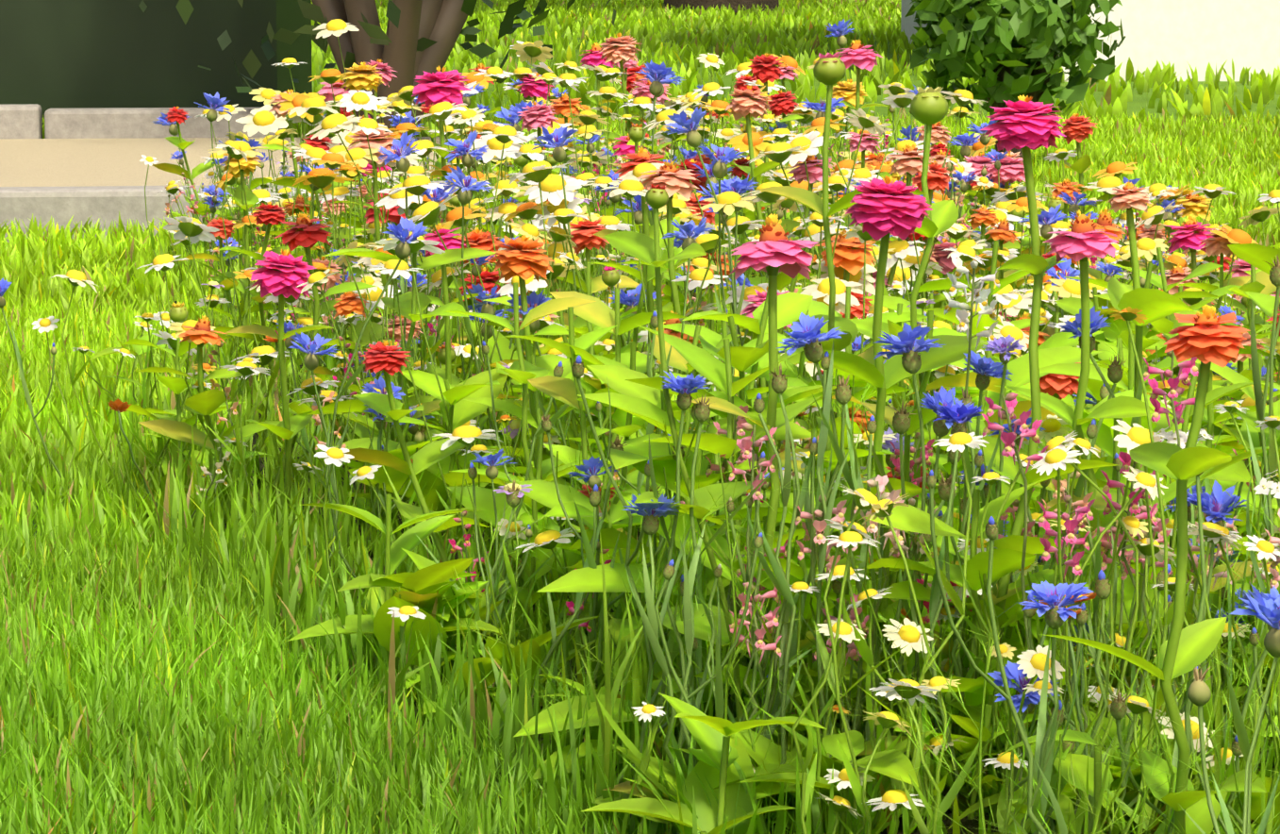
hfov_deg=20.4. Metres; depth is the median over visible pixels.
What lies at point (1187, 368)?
linaria
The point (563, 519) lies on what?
daisy
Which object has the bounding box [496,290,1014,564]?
flower patch
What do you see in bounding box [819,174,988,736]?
zinnia
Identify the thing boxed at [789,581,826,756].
daisy
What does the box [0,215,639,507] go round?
flower patch
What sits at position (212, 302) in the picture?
flower patch
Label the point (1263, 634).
daisy
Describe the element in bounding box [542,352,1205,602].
flower patch
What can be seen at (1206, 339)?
zinnia
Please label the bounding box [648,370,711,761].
cornflower
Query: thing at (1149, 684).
daisy
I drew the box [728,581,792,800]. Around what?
linaria
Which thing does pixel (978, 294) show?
linaria
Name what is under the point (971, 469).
cornflower
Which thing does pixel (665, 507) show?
cornflower
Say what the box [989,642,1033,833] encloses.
daisy
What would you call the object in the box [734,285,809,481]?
zinnia
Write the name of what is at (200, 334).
flower patch
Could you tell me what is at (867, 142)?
flower patch
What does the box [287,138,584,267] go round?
flower patch
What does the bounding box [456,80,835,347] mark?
flower patch
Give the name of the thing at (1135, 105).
lawn
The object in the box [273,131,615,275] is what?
flower patch
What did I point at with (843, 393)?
cornflower
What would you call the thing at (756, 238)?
flower patch
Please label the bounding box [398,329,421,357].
cornflower
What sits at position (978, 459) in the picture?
cornflower
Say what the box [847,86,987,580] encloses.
zinnia
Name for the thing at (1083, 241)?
zinnia
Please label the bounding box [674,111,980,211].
flower patch
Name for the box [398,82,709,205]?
flower patch
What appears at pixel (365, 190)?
flower patch
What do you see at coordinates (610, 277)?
flower patch
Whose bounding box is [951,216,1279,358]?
flower patch
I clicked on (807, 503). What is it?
cornflower
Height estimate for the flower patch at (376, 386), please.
0.226 m
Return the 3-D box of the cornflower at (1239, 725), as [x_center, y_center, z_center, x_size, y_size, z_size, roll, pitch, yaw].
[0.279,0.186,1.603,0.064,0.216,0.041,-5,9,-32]
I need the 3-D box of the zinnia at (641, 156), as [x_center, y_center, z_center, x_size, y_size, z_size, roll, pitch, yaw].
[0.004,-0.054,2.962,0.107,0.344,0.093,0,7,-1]
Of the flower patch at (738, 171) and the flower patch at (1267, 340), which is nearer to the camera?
the flower patch at (1267, 340)
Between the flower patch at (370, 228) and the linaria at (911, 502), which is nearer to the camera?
the linaria at (911, 502)
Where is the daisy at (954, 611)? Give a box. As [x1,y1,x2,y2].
[929,604,961,776]
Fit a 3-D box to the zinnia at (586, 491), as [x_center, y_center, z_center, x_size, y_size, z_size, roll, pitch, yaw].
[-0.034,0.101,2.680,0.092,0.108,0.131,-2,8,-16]
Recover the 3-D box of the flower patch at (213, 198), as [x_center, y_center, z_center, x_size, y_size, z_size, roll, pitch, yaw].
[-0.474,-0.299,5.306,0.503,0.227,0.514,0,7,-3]
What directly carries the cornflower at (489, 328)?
on the flower patch at (348, 305)
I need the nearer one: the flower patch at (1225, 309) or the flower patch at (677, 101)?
the flower patch at (1225, 309)
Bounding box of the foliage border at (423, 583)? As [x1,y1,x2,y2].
[287,492,1279,833]
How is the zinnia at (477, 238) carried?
on the flower bed soil
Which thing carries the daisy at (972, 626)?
on the flower bed soil
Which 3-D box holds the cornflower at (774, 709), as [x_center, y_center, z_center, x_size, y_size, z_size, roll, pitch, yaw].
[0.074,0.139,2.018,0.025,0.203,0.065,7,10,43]
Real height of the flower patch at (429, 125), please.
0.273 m
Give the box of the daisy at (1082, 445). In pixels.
[1053,437,1113,830]
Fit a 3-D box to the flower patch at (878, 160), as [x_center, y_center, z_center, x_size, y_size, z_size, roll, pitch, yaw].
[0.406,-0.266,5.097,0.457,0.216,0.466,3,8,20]
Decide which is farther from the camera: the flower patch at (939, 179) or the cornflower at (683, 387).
the flower patch at (939, 179)
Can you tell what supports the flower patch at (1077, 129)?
on the flower bed soil
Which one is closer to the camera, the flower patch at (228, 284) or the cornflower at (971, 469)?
the cornflower at (971, 469)
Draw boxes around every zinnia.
[355,187,408,296]
[426,228,513,415]
[455,265,514,378]
[531,483,648,577]
[592,146,705,430]
[604,183,798,721]
[691,213,863,745]
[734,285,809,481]
[756,51,931,722]
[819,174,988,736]
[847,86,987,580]
[947,94,1117,776]
[996,210,1162,714]
[1038,305,1266,833]
[1043,181,1268,695]
[1130,364,1278,565]
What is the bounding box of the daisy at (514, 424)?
[499,417,532,466]
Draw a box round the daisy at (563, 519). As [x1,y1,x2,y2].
[549,516,576,543]
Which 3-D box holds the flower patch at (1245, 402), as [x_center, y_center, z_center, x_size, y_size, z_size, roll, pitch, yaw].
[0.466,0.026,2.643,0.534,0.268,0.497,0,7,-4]
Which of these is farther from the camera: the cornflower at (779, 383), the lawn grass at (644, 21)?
the lawn grass at (644, 21)
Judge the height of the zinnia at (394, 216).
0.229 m
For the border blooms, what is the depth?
3.48 m
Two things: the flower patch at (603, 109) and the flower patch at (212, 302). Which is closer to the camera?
the flower patch at (212, 302)
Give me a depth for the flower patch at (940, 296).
3.81 m
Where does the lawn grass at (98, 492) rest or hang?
on the lawn at (1135, 105)
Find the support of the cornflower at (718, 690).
on the flower bed soil
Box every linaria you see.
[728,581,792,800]
[795,494,847,741]
[851,474,904,755]
[868,495,940,729]
[916,577,971,759]
[943,256,1000,763]
[1089,440,1161,749]
[1141,349,1227,780]
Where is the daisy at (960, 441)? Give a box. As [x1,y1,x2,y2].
[854,432,989,814]
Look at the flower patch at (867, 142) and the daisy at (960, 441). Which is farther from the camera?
the flower patch at (867, 142)
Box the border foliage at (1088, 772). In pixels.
[299,310,1279,833]
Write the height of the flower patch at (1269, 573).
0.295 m
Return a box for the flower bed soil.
[174,272,1274,833]
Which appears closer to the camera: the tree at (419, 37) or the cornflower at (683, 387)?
the cornflower at (683, 387)
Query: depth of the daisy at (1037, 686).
1.80 m
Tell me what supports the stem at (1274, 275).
on the flower bed soil
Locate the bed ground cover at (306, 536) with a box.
[135,203,1279,833]
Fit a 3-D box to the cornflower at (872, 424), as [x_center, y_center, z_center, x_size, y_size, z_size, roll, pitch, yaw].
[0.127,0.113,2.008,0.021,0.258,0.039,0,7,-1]
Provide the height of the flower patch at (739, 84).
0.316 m
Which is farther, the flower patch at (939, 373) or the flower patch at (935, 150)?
the flower patch at (935, 150)
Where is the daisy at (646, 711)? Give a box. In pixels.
[596,692,668,833]
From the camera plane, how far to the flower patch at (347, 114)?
6.14 m
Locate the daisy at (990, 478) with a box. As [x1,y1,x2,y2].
[971,471,1027,783]
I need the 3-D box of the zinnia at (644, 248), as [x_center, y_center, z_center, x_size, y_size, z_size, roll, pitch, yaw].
[0.033,0.055,2.006,0.101,0.373,0.094,-1,7,-7]
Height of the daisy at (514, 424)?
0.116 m
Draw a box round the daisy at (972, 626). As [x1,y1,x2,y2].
[964,453,1038,783]
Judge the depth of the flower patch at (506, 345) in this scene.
3.51 m
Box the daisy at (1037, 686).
[1022,680,1097,833]
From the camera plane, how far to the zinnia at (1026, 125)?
1.99 m
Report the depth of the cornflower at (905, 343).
1.98 m
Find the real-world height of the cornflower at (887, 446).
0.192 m
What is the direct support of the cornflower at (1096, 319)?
on the flower bed soil
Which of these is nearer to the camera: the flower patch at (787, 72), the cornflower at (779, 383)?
the cornflower at (779, 383)
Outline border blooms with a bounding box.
[151,18,1279,592]
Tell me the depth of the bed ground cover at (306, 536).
2.53 m
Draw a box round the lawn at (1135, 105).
[0,0,1279,833]
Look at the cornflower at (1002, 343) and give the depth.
1.99 m
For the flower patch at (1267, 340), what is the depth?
3.09 m
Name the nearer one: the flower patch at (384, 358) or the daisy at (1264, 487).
the daisy at (1264, 487)
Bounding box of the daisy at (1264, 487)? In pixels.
[1153,427,1279,730]
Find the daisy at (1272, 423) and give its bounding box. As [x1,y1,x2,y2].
[1255,415,1279,482]
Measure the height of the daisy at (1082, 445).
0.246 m
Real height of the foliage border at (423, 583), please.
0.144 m
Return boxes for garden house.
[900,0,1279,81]
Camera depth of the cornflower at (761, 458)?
1.98 m
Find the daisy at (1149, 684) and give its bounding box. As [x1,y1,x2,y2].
[1143,429,1202,810]
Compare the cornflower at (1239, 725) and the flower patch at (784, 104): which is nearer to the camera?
the cornflower at (1239, 725)
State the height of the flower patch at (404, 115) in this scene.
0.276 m
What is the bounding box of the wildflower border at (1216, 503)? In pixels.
[704,385,1279,833]
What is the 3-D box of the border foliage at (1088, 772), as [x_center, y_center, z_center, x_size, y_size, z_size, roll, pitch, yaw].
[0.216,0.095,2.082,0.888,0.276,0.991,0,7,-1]
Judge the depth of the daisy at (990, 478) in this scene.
1.94 m
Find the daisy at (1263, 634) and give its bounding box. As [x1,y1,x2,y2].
[1197,526,1279,813]
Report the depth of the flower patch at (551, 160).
5.10 m
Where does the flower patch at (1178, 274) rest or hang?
on the flower bed soil
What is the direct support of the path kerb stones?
on the lawn at (1135, 105)
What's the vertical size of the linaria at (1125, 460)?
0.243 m
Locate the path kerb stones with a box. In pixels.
[0,103,347,242]
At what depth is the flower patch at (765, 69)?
4.27 m
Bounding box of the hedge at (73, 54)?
[0,0,312,124]
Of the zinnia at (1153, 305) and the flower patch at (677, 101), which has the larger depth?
the flower patch at (677, 101)
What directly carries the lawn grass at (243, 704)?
on the lawn at (1135, 105)
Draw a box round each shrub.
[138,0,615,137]
[905,0,1125,157]
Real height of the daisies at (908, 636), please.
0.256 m
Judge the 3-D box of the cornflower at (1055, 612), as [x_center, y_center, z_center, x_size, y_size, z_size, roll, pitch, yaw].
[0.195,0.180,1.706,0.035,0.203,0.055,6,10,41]
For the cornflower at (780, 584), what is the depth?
1.97 m
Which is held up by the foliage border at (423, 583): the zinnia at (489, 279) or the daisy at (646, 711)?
the daisy at (646, 711)
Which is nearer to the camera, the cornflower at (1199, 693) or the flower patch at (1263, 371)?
the cornflower at (1199, 693)
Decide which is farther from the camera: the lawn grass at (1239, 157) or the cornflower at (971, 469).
the lawn grass at (1239, 157)
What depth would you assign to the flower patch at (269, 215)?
3.77 m
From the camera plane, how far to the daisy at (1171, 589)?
1.86 m
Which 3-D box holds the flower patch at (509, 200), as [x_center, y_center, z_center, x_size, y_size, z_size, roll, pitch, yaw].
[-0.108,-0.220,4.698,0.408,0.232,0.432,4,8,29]
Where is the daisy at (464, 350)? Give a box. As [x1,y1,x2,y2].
[453,343,483,381]
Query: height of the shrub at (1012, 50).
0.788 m
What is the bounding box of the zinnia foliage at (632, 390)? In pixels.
[307,241,1279,796]
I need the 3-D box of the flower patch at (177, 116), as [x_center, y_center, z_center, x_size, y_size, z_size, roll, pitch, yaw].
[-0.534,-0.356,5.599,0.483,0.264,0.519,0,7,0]
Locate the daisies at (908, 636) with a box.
[659,401,1279,833]
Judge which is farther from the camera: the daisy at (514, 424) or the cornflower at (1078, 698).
the daisy at (514, 424)
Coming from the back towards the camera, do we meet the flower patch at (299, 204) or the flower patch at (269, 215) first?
the flower patch at (299, 204)
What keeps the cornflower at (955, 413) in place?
on the flower bed soil
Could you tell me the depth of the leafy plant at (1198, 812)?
1.71 m
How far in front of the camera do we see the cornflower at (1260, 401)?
1.99 m
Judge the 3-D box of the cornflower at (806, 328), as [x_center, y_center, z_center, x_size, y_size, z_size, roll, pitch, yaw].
[0.091,0.091,2.004,0.053,0.302,0.043,7,10,43]
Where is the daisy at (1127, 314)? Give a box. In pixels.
[1109,306,1191,833]
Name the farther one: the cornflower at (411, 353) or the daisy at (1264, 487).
the cornflower at (411, 353)
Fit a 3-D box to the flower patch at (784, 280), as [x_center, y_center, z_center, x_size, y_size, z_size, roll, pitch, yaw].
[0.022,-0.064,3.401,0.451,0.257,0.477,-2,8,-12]
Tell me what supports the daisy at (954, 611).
on the flower bed soil
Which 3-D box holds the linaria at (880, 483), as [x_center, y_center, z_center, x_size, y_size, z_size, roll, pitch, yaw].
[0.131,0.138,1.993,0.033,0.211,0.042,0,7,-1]
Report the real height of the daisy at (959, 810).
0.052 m
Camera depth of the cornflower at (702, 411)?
1.98 m
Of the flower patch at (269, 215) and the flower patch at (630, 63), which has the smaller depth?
the flower patch at (269, 215)
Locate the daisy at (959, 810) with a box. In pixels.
[928,767,991,814]
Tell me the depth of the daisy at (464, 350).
3.37 m
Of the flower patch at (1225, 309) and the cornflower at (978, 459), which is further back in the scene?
the flower patch at (1225, 309)
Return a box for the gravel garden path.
[0,136,471,218]
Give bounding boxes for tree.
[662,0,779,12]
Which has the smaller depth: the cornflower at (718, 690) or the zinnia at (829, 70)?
the cornflower at (718, 690)
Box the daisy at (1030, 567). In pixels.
[999,562,1038,718]
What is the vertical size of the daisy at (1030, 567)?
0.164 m
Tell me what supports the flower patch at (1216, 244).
on the flower bed soil
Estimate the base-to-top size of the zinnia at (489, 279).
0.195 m
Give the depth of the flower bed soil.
2.43 m
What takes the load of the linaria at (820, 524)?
on the flower bed soil
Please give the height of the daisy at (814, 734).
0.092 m
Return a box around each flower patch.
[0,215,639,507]
[72,201,525,430]
[113,315,613,551]
[133,158,749,456]
[139,106,428,278]
[157,145,487,291]
[169,127,512,258]
[172,198,527,340]
[178,216,637,375]
[206,193,522,319]
[216,107,432,219]
[222,176,483,289]
[269,133,727,349]
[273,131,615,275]
[286,303,845,570]
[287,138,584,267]
[301,98,622,230]
[314,341,940,714]
[336,93,666,228]
[346,103,628,237]
[389,170,654,296]
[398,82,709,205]
[407,172,912,446]
[418,154,1004,499]
[436,217,906,474]
[452,199,914,373]
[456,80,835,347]
[465,74,814,274]
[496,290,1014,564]
[518,126,804,276]
[526,58,789,212]
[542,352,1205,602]
[559,115,832,251]
[572,95,888,200]
[577,157,890,306]
[580,82,1049,303]
[594,53,1041,329]
[648,61,979,242]
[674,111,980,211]
[708,231,1006,417]
[733,141,987,260]
[738,250,1202,481]
[744,151,1086,278]
[753,89,1185,317]
[781,113,1270,322]
[786,246,1153,397]
[792,160,1275,359]
[816,305,1279,476]
[913,311,1266,535]
[919,207,1278,435]
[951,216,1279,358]
[960,260,1279,400]
[1027,307,1279,540]
[1051,305,1274,442]
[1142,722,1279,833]
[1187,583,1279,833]
[1232,563,1279,771]
[1247,365,1266,397]
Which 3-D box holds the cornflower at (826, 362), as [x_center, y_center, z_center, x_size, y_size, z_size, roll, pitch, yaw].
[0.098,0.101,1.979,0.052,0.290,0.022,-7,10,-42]
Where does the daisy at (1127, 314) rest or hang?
on the flower bed soil
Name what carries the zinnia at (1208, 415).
on the flower bed soil
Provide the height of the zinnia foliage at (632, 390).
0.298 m
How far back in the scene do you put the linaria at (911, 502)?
2.00 m
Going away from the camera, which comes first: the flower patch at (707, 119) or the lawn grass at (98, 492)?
the lawn grass at (98, 492)
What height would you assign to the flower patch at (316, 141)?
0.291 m
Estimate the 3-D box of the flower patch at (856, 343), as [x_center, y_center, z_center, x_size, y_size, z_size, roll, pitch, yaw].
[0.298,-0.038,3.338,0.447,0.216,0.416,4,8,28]
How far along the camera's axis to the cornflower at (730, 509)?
1.98 m
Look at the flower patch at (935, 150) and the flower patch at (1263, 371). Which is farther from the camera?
the flower patch at (935, 150)
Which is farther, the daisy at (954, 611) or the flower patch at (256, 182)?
the flower patch at (256, 182)
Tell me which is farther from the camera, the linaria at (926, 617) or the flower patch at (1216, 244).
the flower patch at (1216, 244)
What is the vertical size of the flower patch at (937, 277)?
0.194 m
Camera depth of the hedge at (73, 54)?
10.36 m
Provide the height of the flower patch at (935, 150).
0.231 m
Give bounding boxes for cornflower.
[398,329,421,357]
[467,295,511,446]
[622,493,691,771]
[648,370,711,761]
[679,393,773,767]
[689,496,815,736]
[695,563,740,721]
[723,493,780,762]
[740,450,781,732]
[746,392,796,822]
[758,312,852,750]
[761,363,814,738]
[771,340,850,757]
[796,436,853,732]
[812,374,866,767]
[823,322,958,759]
[845,403,882,755]
[864,523,1097,833]
[865,426,922,579]
[874,400,982,829]
[907,471,1028,764]
[930,385,1003,717]
[930,448,999,771]
[962,348,1058,756]
[980,333,1024,783]
[1020,580,1093,833]
[1059,306,1149,688]
[1067,418,1117,717]
[1178,585,1279,833]
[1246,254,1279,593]
[1246,300,1279,779]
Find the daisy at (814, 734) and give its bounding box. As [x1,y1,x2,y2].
[789,697,849,831]
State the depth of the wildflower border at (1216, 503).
1.97 m
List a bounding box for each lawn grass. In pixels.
[0,109,1279,321]
[0,286,1276,560]
[0,511,775,833]
[287,0,1279,123]
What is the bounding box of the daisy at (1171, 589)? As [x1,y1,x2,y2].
[1106,577,1194,833]
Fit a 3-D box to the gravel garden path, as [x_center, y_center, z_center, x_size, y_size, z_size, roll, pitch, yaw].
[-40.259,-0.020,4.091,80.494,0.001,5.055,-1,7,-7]
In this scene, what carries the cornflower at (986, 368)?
on the flower bed soil

